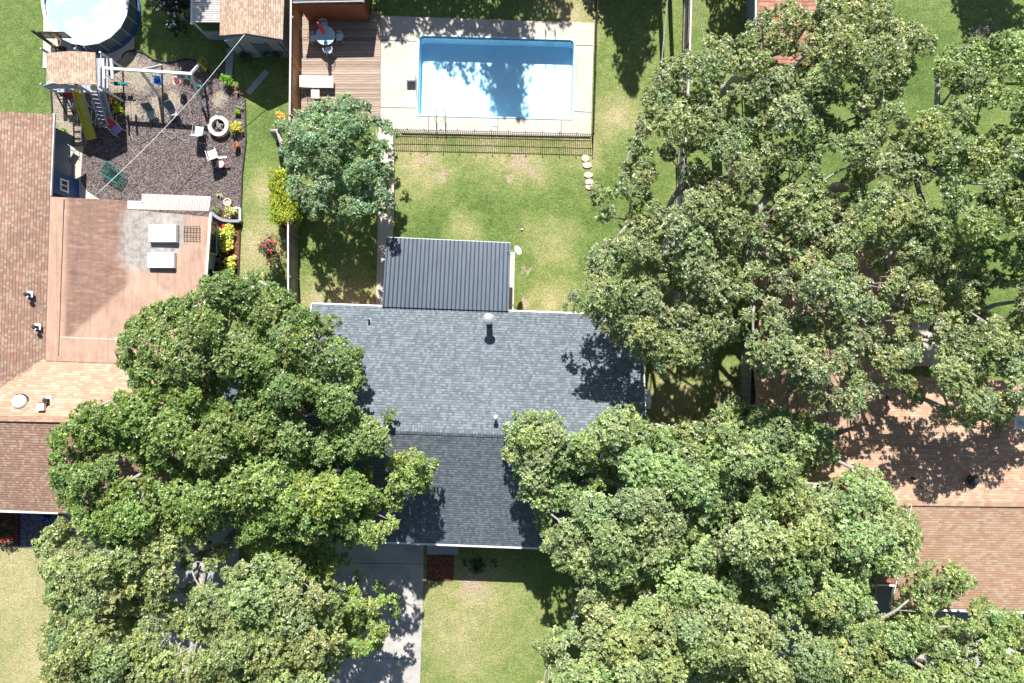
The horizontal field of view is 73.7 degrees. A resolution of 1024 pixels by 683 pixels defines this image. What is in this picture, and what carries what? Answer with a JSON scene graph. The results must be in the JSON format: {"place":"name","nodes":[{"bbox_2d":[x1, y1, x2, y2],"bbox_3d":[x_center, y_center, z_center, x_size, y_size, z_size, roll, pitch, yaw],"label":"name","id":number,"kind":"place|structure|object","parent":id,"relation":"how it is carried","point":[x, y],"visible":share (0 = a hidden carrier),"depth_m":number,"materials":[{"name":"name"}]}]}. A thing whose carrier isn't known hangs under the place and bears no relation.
{"place":"outdoors","nodes":[
{"label":"outdoors","id":0,"kind":"place"},
{"bbox_2d":[39,514,50,523],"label":"flowering shrub","id":1,"kind":"object","parent":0,"point":[44,517],"visible":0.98,"depth_m":40.47,"materials":[{"name":"blue plant"}]},
{"bbox_2d":[72,146,97,198],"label":"patio","id":2,"kind":"structure","parent":0,"point":[76,174],"depth_m":40.92,"materials":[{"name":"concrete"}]},
{"bbox_2d":[64,506,239,682],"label":"driveway","id":3,"kind":"structure","parent":0,"point":[232,560],"depth_m":40.93,"materials":[{"name":"grey concrete"}]},
{"bbox_2d":[225,48,233,74],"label":"shed path","id":4,"kind":"structure","parent":0,"point":[229,64],"depth_m":40.92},
{"bbox_2d":[245,69,268,94],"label":"garden path","id":5,"kind":"structure","parent":0,"point":[262,76],"depth_m":40.92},
{"bbox_2d":[326,543,423,682],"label":"driveway","id":6,"kind":"structure","parent":0,"point":[403,577],"depth_m":40.93,"materials":[{"name":"concrete"}]},
{"bbox_2d":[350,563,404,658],"bbox_3d":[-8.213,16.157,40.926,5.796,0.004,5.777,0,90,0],"label":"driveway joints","id":7,"kind":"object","parent":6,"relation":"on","point":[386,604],"visible":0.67,"depth_m":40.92,"materials":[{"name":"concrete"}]},
{"bbox_2d":[379,16,593,136],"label":"pool deck paving","id":8,"kind":"structure","parent":0,"point":[398,60],"depth_m":40.86,"materials":[{"name":"concrete"}]},
{"bbox_2d":[406,71,415,81],"bbox_3d":[-6.000,-15.696,40.260,0.587,1.200,0.420,0,90,0],"label":"pool stand","id":9,"kind":"object","parent":8,"relation":"on","point":[410,77],"visible":1,"depth_m":40.44,"materials":[{"name":"white paint"}]},
{"bbox_2d":[0,0,1023,682],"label":"ground","id":10,"kind":"structure","parent":0,"point":[490,624],"depth_m":40.96,"materials":[{"name":"green plant"}]},
{"bbox_2d":[0,512,18,545],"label":"porch bed","id":11,"kind":"object","parent":10,"relation":"on","point":[14,520],"visible":0.47,"depth_m":40.93,"materials":[{"name":"brown wood"}]},
{"bbox_2d":[0,516,15,547],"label":"leafy shrub","id":12,"kind":"object","parent":11,"relation":"on","point":[3,525],"visible":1,"depth_m":40.41,"materials":[{"name":"green plant"}]},
{"bbox_2d":[18,514,19,546],"bbox_3d":[-29.534,11.346,40.910,0.070,0.100,1.938,1,90,0],"label":"lawn edging","id":13,"kind":"object","parent":10,"relation":"on","point":[19,530],"visible":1,"depth_m":40.88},
{"bbox_2d":[19,513,57,547],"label":"porch walk","id":14,"kind":"structure","parent":10,"relation":"on","point":[32,526],"depth_m":40.92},
{"bbox_2d":[43,16,133,67],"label":"round pool slab","id":15,"kind":"structure","parent":10,"relation":"on","point":[115,56],"depth_m":40.91,"materials":[{"name":"concrete"}]},
{"bbox_2d":[30,30,71,52],"bbox_3d":[-26.219,-17.145,39.395,2.735,3.110,0.742,11,90,0],"label":"basketball hoop","id":16,"kind":"object","parent":15,"relation":"on","point":[45,35],"visible":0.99,"depth_m":38.68,"materials":[{"name":"plastic"}]},
{"bbox_2d":[41,0,140,54],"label":"round pool","id":17,"kind":"structure","parent":15,"relation":"on","point":[105,26],"depth_m":39.80,"materials":[{"name":"plastic"}]},
{"bbox_2d":[0,111,258,515],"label":"house","id":18,"kind":"structure","parent":10,"relation":"on","point":[79,268],"depth_m":38.04,"materials":[{"name":"beige"}]},
{"bbox_2d":[12,393,28,408],"bbox_3d":[-26.745,3.289,37.025,0.920,0.370,0.920,0,90,0],"label":"dome skylight","id":19,"kind":"object","parent":18,"relation":"attached to","point":[20,400],"visible":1,"depth_m":36.94,"materials":[{"name":"white paint"}]},
{"bbox_2d":[36,403,46,409],"bbox_3d":[-25.435,3.535,36.910,0.460,0.260,0.440,0,90,0],"label":"box vent","id":20,"kind":"object","parent":18,"relation":"on","point":[41,406],"visible":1,"depth_m":36.78,"materials":[{"name":"white metal"}]},
{"bbox_2d":[59,178,68,193],"bbox_3d":[-25.922,-9.027,39.515,0.081,0.710,0.780,0,90,0],"label":"window","id":21,"kind":"structure","parent":18,"relation":"in","point":[63,184],"depth_m":39.49,"materials":[{"name":"white paint"}]},
{"bbox_2d":[148,253,176,268],"bbox_3d":[-19.585,-4.531,38.195,1.493,0.290,0.879,0,90,0],"label":"skylight","id":22,"kind":"object","parent":18,"relation":"on","point":[162,260],"visible":1,"depth_m":38.05,"materials":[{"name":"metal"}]},
{"bbox_2d":[149,225,178,242],"bbox_3d":[-19.492,-6.029,38.195,1.567,0.290,1.009,0,90,0],"label":"skylight","id":23,"kind":"object","parent":18,"relation":"on","point":[163,233],"visible":1,"depth_m":38.05,"materials":[{"name":"metal"}]},
{"bbox_2d":[210,221,216,255],"bbox_3d":[-17.455,-6.017,39.450,0.100,1.680,1.932,0,90,0],"label":"window","id":24,"kind":"structure","parent":18,"relation":"in","point":[213,245],"depth_m":39.89,"materials":[{"name":"glass"}]},
{"bbox_2d":[52,51,244,216],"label":"play mulch","id":25,"kind":"object","parent":10,"relation":"on","point":[180,164],"visible":0.69,"depth_m":40.94,"materials":[{"name":"wood"}]},
{"bbox_2d":[64,92,75,108],"bbox_3d":[-26.057,-14.379,40.469,0.612,0.949,0.830,-20,90,0],"label":"garden chair","id":26,"kind":"object","parent":25,"relation":"on","point":[69,95],"visible":0.36,"depth_m":40.50,"materials":[{"name":"fabric"}]},
{"bbox_2d":[40,47,123,139],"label":"play fort","id":27,"kind":"structure","parent":25,"relation":"on","point":[77,73],"depth_m":38.55,"materials":[{"name":"beige wood"}]},
{"bbox_2d":[106,71,128,85],"bbox_3d":[-23.108,-15.240,39.562,1.052,1.606,0.233,0,90,0],"label":"toy glider","id":28,"kind":"object","parent":27,"relation":"hanging from","point":[119,83],"visible":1,"depth_m":40.25,"materials":[{"name":"teal plastic"}]},
{"bbox_2d":[102,117,124,136],"bbox_3d":[-23.582,-12.707,40.469,0.612,0.948,0.780,-40,90,0],"label":"garden chair","id":29,"kind":"object","parent":25,"relation":"on","point":[116,129],"visible":1,"depth_m":40.51,"materials":[{"name":"fabric"}]},
{"bbox_2d":[112,103,125,115],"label":"yellow shrub","id":30,"kind":"object","parent":25,"relation":"on","point":[117,109],"visible":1,"depth_m":40.43,"materials":[{"name":"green plant"}]},
{"bbox_2d":[140,102,159,121],"bbox_3d":[-21.466,-13.606,40.469,0.612,0.948,0.780,-12,90,0],"label":"garden chair","id":31,"kind":"object","parent":25,"relation":"on","point":[148,108],"visible":1,"depth_m":40.50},
{"bbox_2d":[105,63,202,107],"bbox_3d":[-20.585,-15.426,39.785,5.011,2.421,2.855,0,90,0],"label":"swing set","id":32,"kind":"object","parent":25,"relation":"on","point":[149,70],"visible":0.89,"depth_m":38.71,"materials":[{"name":"white wood"}]},
{"bbox_2d":[148,73,162,84],"bbox_3d":[-20.840,-15.333,39.600,0.480,1.720,0.436,0,90,0],"label":"swing","id":33,"kind":"object","parent":32,"relation":"hanging from","point":[157,80],"visible":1,"depth_m":40.18,"materials":[{"name":"plastic"}]},
{"bbox_2d":[166,75,181,85],"bbox_3d":[-19.707,-15.260,39.600,0.480,1.720,0.436,0,90,0],"label":"swing","id":34,"kind":"object","parent":32,"relation":"hanging from","point":[177,81],"visible":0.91,"depth_m":40.14,"materials":[{"name":"plastic"}]},
{"bbox_2d":[162,100,181,118],"bbox_3d":[-20.172,-13.721,40.469,0.612,0.948,0.780,-20,90,0],"label":"garden chair","id":35,"kind":"object","parent":25,"relation":"on","point":[170,106],"visible":1,"depth_m":40.47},
{"bbox_2d":[189,124,206,136],"bbox_3d":[-18.619,-12.421,40.469,0.612,0.948,0.780,8,90,0],"label":"garden chair","id":36,"kind":"object","parent":25,"relation":"on","point":[198,131],"visible":1,"depth_m":40.56,"materials":[{"name":"white plastic"}]},
{"bbox_2d":[196,57,208,71],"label":"yellow shrub","id":37,"kind":"object","parent":25,"relation":"on","point":[201,61],"visible":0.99,"depth_m":40.46,"materials":[{"name":"green plant"}]},
{"bbox_2d":[205,147,218,161],"bbox_3d":[-17.748,-11.017,40.469,0.612,0.948,0.781,-20,90,0],"label":"garden chair","id":38,"kind":"object","parent":25,"relation":"on","point":[212,154],"visible":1,"depth_m":40.56,"materials":[{"name":"white paint"}]},
{"bbox_2d":[208,111,229,137],"bbox_3d":[-17.494,-12.847,40.710,1.233,0.500,1.235,-45,90,0],"label":"fire ring","id":39,"kind":"object","parent":25,"relation":"on","point":[219,125],"visible":0.98,"depth_m":40.63,"materials":[{"name":"stone"}]},
{"bbox_2d":[216,156,226,167],"bbox_3d":[-17.258,-10.709,40.660,0.513,0.560,0.816,30,90,0],"label":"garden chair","id":40,"kind":"object","parent":25,"relation":"on","point":[220,164],"visible":1,"depth_m":40.49,"materials":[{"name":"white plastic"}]},
{"bbox_2d":[219,73,232,86],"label":"yellow shrub","id":41,"kind":"object","parent":25,"relation":"on","point":[228,79],"visible":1,"depth_m":40.44,"materials":[{"name":"green plant"}]},
{"bbox_2d":[229,120,243,133],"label":"yellow shrub","id":42,"kind":"object","parent":25,"relation":"on","point":[233,127],"visible":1,"depth_m":40.55,"materials":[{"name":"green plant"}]},
{"bbox_2d":[232,85,243,96],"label":"spiky plant","id":43,"kind":"object","parent":25,"relation":"on","point":[237,91],"visible":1,"depth_m":40.80,"materials":[{"name":"brown plant"}]},
{"bbox_2d":[121,49,196,62],"bbox_3d":[-20.999,-17.001,40.910,4.776,0.100,0.542,7,90,0],"label":"lawn edging","id":44,"kind":"object","parent":10,"relation":"on","point":[159,60],"visible":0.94,"depth_m":40.86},
{"bbox_2d":[149,0,190,39],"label":"tree","id":45,"kind":"object","parent":10,"relation":"on","point":[169,7],"visible":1,"depth_m":39.26,"materials":[{"name":"green plant"}]},
{"bbox_2d":[30,499,359,682],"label":"oak tree","id":46,"kind":"object","parent":10,"relation":"on","point":[229,619],"visible":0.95,"depth_m":33.14,"materials":[{"name":"green plant"}]},
{"bbox_2d":[191,0,223,39],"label":"lean to roof","id":47,"kind":"object","parent":10,"relation":"on","point":[205,11],"visible":0.96,"depth_m":38.70,"materials":[{"name":"white paint"}]},
{"bbox_2d":[45,375,385,551],"bbox_3d":[-15.296,6.255,36.403,17.664,9.529,9.923,0,90,0],"label":"oak tree","id":48,"kind":"object","parent":10,"relation":"on","point":[123,434],"visible":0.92,"depth_m":33.21,"materials":[{"name":"green plant"}]},
{"bbox_2d":[215,61,234,77],"bbox_3d":[-17.212,-16.272,41.000,1.199,0.120,1.060,0,90,0],"label":"mulch patch","id":49,"kind":"object","parent":10,"relation":"on","point":[220,69],"visible":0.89,"depth_m":40.94,"materials":[{"name":"wood"}]},
{"bbox_2d":[212,209,238,281],"bbox_3d":[-17.207,-5.726,40.990,1.719,0.120,4.437,0,90,0],"label":"planter bed","id":50,"kind":"object","parent":10,"relation":"on","point":[234,251],"visible":0.17,"depth_m":40.93,"materials":[{"name":"brown"}]},
{"bbox_2d":[214,253,221,272],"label":"leafy shrub","id":51,"kind":"object","parent":50,"relation":"on","point":[216,267],"visible":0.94,"depth_m":40.42,"materials":[{"name":"green plant"}]},
{"bbox_2d":[219,239,233,253],"bbox_3d":[-17.003,-5.716,40.656,0.843,0.739,0.991,16,90,0],"label":"hosta plant","id":52,"kind":"object","parent":50,"relation":"on","point":[226,246],"visible":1,"depth_m":40.51,"materials":[{"name":"yellow plant"}]},
{"bbox_2d":[210,207,242,223],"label":"planter wall","id":53,"kind":"structure","parent":50,"relation":"on","point":[240,220],"depth_m":40.60,"materials":[{"name":"grey paint"}]},
{"bbox_2d":[219,223,235,243],"bbox_3d":[-16.992,-6.430,40.664,1.059,0.735,1.267,0,90,0],"label":"hosta plant","id":54,"kind":"object","parent":50,"relation":"on","point":[227,231],"visible":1,"depth_m":40.51,"materials":[{"name":"yellow plant"}]},
{"bbox_2d":[222,255,235,270],"bbox_3d":[-16.851,-4.600,40.636,0.930,0.787,1.146,0,90,0],"label":"hosta plant","id":55,"kind":"object","parent":50,"relation":"on","point":[228,262],"visible":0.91,"depth_m":40.51,"materials":[{"name":"yellow plant"}]},
{"bbox_2d":[224,205,238,218],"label":"variegated shrub","id":56,"kind":"object","parent":50,"relation":"on","point":[233,210],"visible":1,"depth_m":40.56,"materials":[{"name":"yellow plant"}]},
{"bbox_2d":[238,99,246,276],"bbox_3d":[-16.126,-9.097,40.910,0.218,0.100,10.796,2,90,0],"label":"lawn edging","id":57,"kind":"object","parent":10,"relation":"on","point":[242,186],"visible":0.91,"depth_m":40.86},
{"bbox_2d":[237,51,253,63],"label":"leafy shrub","id":58,"kind":"object","parent":10,"relation":"on","point":[243,56],"visible":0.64,"depth_m":40.27,"materials":[{"name":"green plant"}]},
{"bbox_2d":[220,0,289,57],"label":"garden shed","id":59,"kind":"structure","parent":10,"relation":"on","point":[263,25],"depth_m":38.42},
{"bbox_2d":[94,34,244,196],"bbox_3d":[-19.126,-12.580,38.261,0.031,0.635,12.399,43,90,0],"label":"service cable","id":60,"kind":"object","parent":59,"relation":"attached to","point":[171,120],"visible":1,"depth_m":38.42,"materials":[{"name":"white paint"}]},
{"bbox_2d":[252,44,276,57],"bbox_3d":[-14.452,-17.013,40.010,0.900,1.850,0.050,0,90,0],"label":"door","id":61,"kind":"structure","parent":59,"relation":"in","point":[261,48],"depth_m":39.72,"materials":[{"name":"wood"}]},
{"bbox_2d":[114,266,397,472],"bbox_3d":[-12.663,1.608,36.339,15.406,9.679,9.130,27,90,0],"label":"oak tree","id":62,"kind":"object","parent":10,"relation":"on","point":[191,368],"visible":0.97,"depth_m":33.23,"materials":[{"name":"green plant"}]},
{"bbox_2d":[257,233,280,266],"bbox_3d":[-14.061,-5.288,39.935,1.400,2.170,2.009,0,90,0],"label":"flowering shrub","id":63,"kind":"object","parent":10,"relation":"on","point":[267,249],"visible":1,"depth_m":39.42,"materials":[{"name":"red plant"}]},
{"bbox_2d":[261,51,282,62],"bbox_3d":[-14.104,-17.056,40.448,1.394,1.158,1.120,17,90,0],"label":"leafy shrub","id":64,"kind":"object","parent":10,"relation":"on","point":[277,54],"visible":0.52,"depth_m":40.15,"materials":[{"name":"green plant"}]},
{"bbox_2d":[268,167,303,226],"bbox_3d":[-13.168,-8.391,39.909,1.944,2.103,3.414,0,90,0],"label":"clipped hedge","id":65,"kind":"object","parent":10,"relation":"on","point":[280,201],"visible":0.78,"depth_m":39.17,"materials":[{"name":"green plant"}]},
{"bbox_2d":[287,116,299,368],"bbox_3d":[-12.798,-5.657,40.076,0.240,1.768,14.640,0,90,0],"label":"wooden fence","id":66,"kind":"object","parent":10,"relation":"on","point":[292,241],"visible":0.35,"depth_m":39.95,"materials":[{"name":"brown wood"}]},
{"bbox_2d":[289,0,301,117],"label":"wooden fence","id":67,"kind":"object","parent":10,"relation":"on","point":[294,59],"visible":0.87,"depth_m":39.77,"materials":[{"name":"brown wood"}]},
{"bbox_2d":[293,0,370,20],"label":"brown shed","id":68,"kind":"structure","parent":10,"relation":"on","point":[339,10],"depth_m":39.41,"materials":[{"name":"wood"}]},
{"bbox_2d":[269,92,401,229],"bbox_3d":[-9.412,-9.865,38.006,7.349,6.278,7.872,-20,90,0],"label":"garden tree","id":69,"kind":"object","parent":10,"relation":"on","point":[333,123],"visible":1,"depth_m":36.30,"materials":[{"name":"green plant"}]},
{"bbox_2d":[299,12,380,118],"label":"timber deck","id":70,"kind":"structure","parent":10,"relation":"on","point":[351,64],"depth_m":40.74,"materials":[{"name":"brown wood"}]},
{"bbox_2d":[311,90,320,99],"bbox_3d":[-11.627,-14.633,40.532,0.480,0.415,0.480,0,90,0],"label":"side table","id":71,"kind":"object","parent":70,"relation":"on","point":[314,93],"visible":1,"depth_m":40.33,"materials":[{"name":"white paint"}]},
{"bbox_2d":[300,75,333,89],"bbox_3d":[-11.554,-15.358,40.498,1.970,0.484,0.674,0,90,0],"label":"chaise lounge","id":72,"kind":"object","parent":70,"relation":"on","point":[322,81],"visible":1,"depth_m":40.35,"materials":[{"name":"white paint"}]},
{"bbox_2d":[316,26,334,45],"bbox_3d":[-10.940,-17.944,40.384,1.126,0.730,1.126,0,90,0],"label":"round table","id":73,"kind":"object","parent":70,"relation":"on","point":[327,39],"visible":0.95,"depth_m":40.03,"materials":[{"name":"white glass"}]},
{"bbox_2d":[335,30,344,42],"bbox_3d":[-10.174,-17.982,40.365,0.515,0.754,0.567,5,90,0],"label":"wire chair","id":74,"kind":"object","parent":70,"relation":"on","point":[339,36],"visible":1,"depth_m":40.28,"materials":[{"name":"white paint"}]},
{"bbox_2d":[242,447,440,658],"bbox_3d":[-9.044,11.336,36.322,10.788,9.607,12.010,0,90,0],"label":"oak tree","id":75,"kind":"object","parent":10,"relation":"on","point":[360,610],"visible":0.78,"depth_m":34.38,"materials":[{"name":"green plant"}]},
{"bbox_2d":[376,210,393,304],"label":"walk","id":76,"kind":"structure","parent":10,"relation":"on","point":[385,226],"depth_m":40.92,"materials":[{"name":"concrete"}]},
{"bbox_2d":[378,132,394,199],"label":"walk","id":77,"kind":"structure","parent":10,"relation":"on","point":[387,157],"depth_m":40.77,"materials":[{"name":"concrete"}]},
{"bbox_2d":[380,200,394,209],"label":"walk steps","id":78,"kind":"structure","parent":10,"relation":"on","point":[392,202],"depth_m":40.76,"materials":[{"name":"concrete"}]},
{"bbox_2d":[426,555,453,580],"bbox_3d":[-4.317,13.590,40.990,1.679,0.120,1.539,0,90,0],"label":"front bed","id":79,"kind":"object","parent":10,"relation":"on","point":[440,568],"visible":1,"depth_m":40.93,"materials":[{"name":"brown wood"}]},
{"bbox_2d":[427,545,458,554],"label":"front walk","id":80,"kind":"structure","parent":10,"relation":"on","point":[445,550],"depth_m":40.91,"materials":[{"name":"grey concrete"}]},
{"bbox_2d":[293,302,646,549],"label":"house","id":81,"kind":"structure","parent":10,"relation":"on","point":[446,384],"depth_m":37.04,"materials":[{"name":"tile"}]},
{"bbox_2d":[483,313,493,324],"bbox_3d":[-1.268,-1.205,37.361,0.600,2.000,0.600,0,90,0],"label":"chimney pipe","id":82,"kind":"object","parent":81,"relation":"attached to","point":[488,318],"visible":1,"depth_m":36.41,"materials":[{"name":"metal"}]},
{"bbox_2d":[463,556,497,573],"bbox_3d":[-1.895,13.283,40.609,2.112,0.832,1.142,0,90,0],"label":"leafy shrub","id":83,"kind":"object","parent":10,"relation":"on","point":[474,566],"visible":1,"depth_m":40.42,"materials":[{"name":"green plant"}]},
{"bbox_2d":[393,128,591,138],"bbox_3d":[-1.150,-12.299,40.375,11.973,1.170,0.088,1,90,0],"label":"iron fence","id":84,"kind":"object","parent":10,"relation":"on","point":[525,134],"visible":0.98,"depth_m":40.40,"materials":[{"name":"black metal"}]},
{"bbox_2d":[416,35,574,119],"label":"swimming pool","id":85,"kind":"structure","parent":10,"relation":"in","point":[497,77],"depth_m":41.86,"materials":[{"name":"liquid"}]},
{"bbox_2d":[592,0,597,138],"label":"iron fence","id":86,"kind":"object","parent":10,"relation":"on","point":[595,57],"visible":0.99,"depth_m":40.35,"materials":[{"name":"black metal"}]},
{"bbox_2d":[500,402,725,594],"bbox_3d":[5.323,8.151,36.446,11.874,9.386,10.152,0,90,0],"label":"oak tree","id":87,"kind":"object","parent":10,"relation":"on","point":[659,504],"visible":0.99,"depth_m":33.63,"materials":[{"name":"green plant"}]},
{"bbox_2d":[645,389,651,408],"bbox_3d":[7.256,3.140,38.750,0.560,4.420,1.010,0,90,0],"label":"side chimney","id":88,"kind":"object","parent":10,"relation":"on","point":[648,398],"visible":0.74,"depth_m":37.00,"materials":[{"name":"metal"}]},
{"bbox_2d":[562,86,764,380],"bbox_3d":[8.097,-5.313,36.051,9.331,10.277,14.496,13,90,0],"label":"oak tree","id":89,"kind":"object","parent":10,"relation":"on","point":[671,110],"visible":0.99,"depth_m":32.56,"materials":[{"name":"green plant"}]},
{"bbox_2d":[670,0,691,328],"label":"wooden fence","id":90,"kind":"object","parent":10,"relation":"on","point":[687,20],"visible":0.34,"depth_m":39.91,"materials":[{"name":"wood"}]},
{"bbox_2d":[532,530,869,682],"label":"oak tree","id":91,"kind":"object","parent":10,"relation":"on","point":[642,632],"visible":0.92,"depth_m":33.83,"materials":[{"name":"green plant"}]},
{"bbox_2d":[738,339,752,408],"bbox_3d":[13.651,1.852,40.051,0.199,1.818,4.017,3,90,0],"label":"wooden fence","id":92,"kind":"object","parent":10,"relation":"on","point":[746,390],"visible":0.77,"depth_m":40.03,"materials":[{"name":"brown wood"}]},
{"bbox_2d":[746,0,816,77],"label":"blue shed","id":93,"kind":"structure","parent":10,"relation":"on","point":[753,7],"depth_m":38.28,"materials":[{"name":"red"}]},
{"bbox_2d":[644,391,924,628],"bbox_3d":[14.586,9.128,36.505,9.885,9.219,14.019,-44,90,0],"label":"oak tree","id":94,"kind":"object","parent":10,"relation":"on","point":[812,540],"visible":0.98,"depth_m":33.72,"materials":[{"name":"green plant"}]},
{"bbox_2d":[649,0,938,144],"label":"oak tree","id":95,"kind":"object","parent":10,"relation":"on","point":[894,36],"visible":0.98,"depth_m":32.23,"materials":[{"name":"green plant"}]},
{"bbox_2d":[763,213,838,252],"bbox_3d":[17.372,-6.507,41.000,4.598,0.120,2.399,0,90,0],"label":"dry bed","id":96,"kind":"object","parent":10,"relation":"on","point":[774,224],"visible":0.03,"depth_m":40.94,"materials":[{"name":"brown soil"}]},
{"bbox_2d":[706,100,934,419],"bbox_3d":[15.846,-3.984,35.685,10.408,10.918,15.411,0,90,0],"label":"oak tree","id":97,"kind":"object","parent":10,"relation":"on","point":[867,155],"visible":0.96,"depth_m":32.27,"materials":[{"name":"green plant"}]},
{"bbox_2d":[757,580,890,682],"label":"walk","id":98,"kind":"structure","parent":10,"relation":"on","point":[883,594],"depth_m":40.93,"materials":[{"name":"grey concrete"}]},
{"bbox_2d":[748,559,1023,682],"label":"oak tree","id":99,"kind":"object","parent":10,"relation":"on","point":[908,642],"visible":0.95,"depth_m":35.03,"materials":[{"name":"green plant"}]},
{"bbox_2d":[751,250,1023,613],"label":"house","id":100,"kind":"structure","parent":10,"relation":"on","point":[898,439],"depth_m":37.33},
{"bbox_2d":[966,473,979,485],"bbox_3d":[24.830,7.428,36.880,0.690,0.760,0.696,0,90,0],"label":"turbine vent","id":101,"kind":"object","parent":100,"relation":"on","point":[974,479],"visible":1,"depth_m":36.59,"materials":[{"name":"metal"}]},
{"bbox_2d":[993,415,1023,428],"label":"skylight","id":102,"kind":"object","parent":100,"relation":"on","point":[1017,422],"visible":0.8,"depth_m":35.95,"materials":[{"name":"glass"}]},
{"bbox_2d":[818,27,1023,285],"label":"oak tree","id":103,"kind":"object","parent":10,"relation":"on","point":[965,150],"visible":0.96,"depth_m":32.08,"materials":[{"name":"green plant"}]},
{"bbox_2d":[847,252,1023,433],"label":"oak tree","id":104,"kind":"object","parent":10,"relation":"on","point":[954,367],"visible":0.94,"depth_m":32.93,"materials":[{"name":"green plant"}]},
{"bbox_2d":[969,17,999,40],"bbox_3d":[27.873,-18.244,40.457,1.796,1.146,1.542,-19,90,0],"label":"bare shrub","id":105,"kind":"object","parent":10,"relation":"on","point":[979,32],"visible":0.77,"depth_m":40.23,"materials":[{"name":"grey plant"}]},
{"bbox_2d":[509,252,514,309],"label":"back patio","id":106,"kind":"structure","parent":0,"point":[511,283],"depth_m":40.92,"materials":[{"name":"concrete"}]},
{"bbox_2d":[382,237,510,310],"bbox_3d":[-3.666,-3.807,39.502,7.183,2.875,4.208,0,90,0],"label":"patio cover","id":107,"kind":"object","parent":106,"relation":"on","point":[444,274],"visible":1,"depth_m":38.29,"materials":[{"name":"grey metal"}]},
{"bbox_2d":[904,320,952,365],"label":"patio","id":108,"kind":"structure","parent":0,"point":[928,354],"depth_m":40.91,"materials":[{"name":"concrete"}]},
{"bbox_2d":[890,611,1023,682],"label":"driveway","id":109,"kind":"structure","parent":0,"point":[963,616],"depth_m":40.93,"materials":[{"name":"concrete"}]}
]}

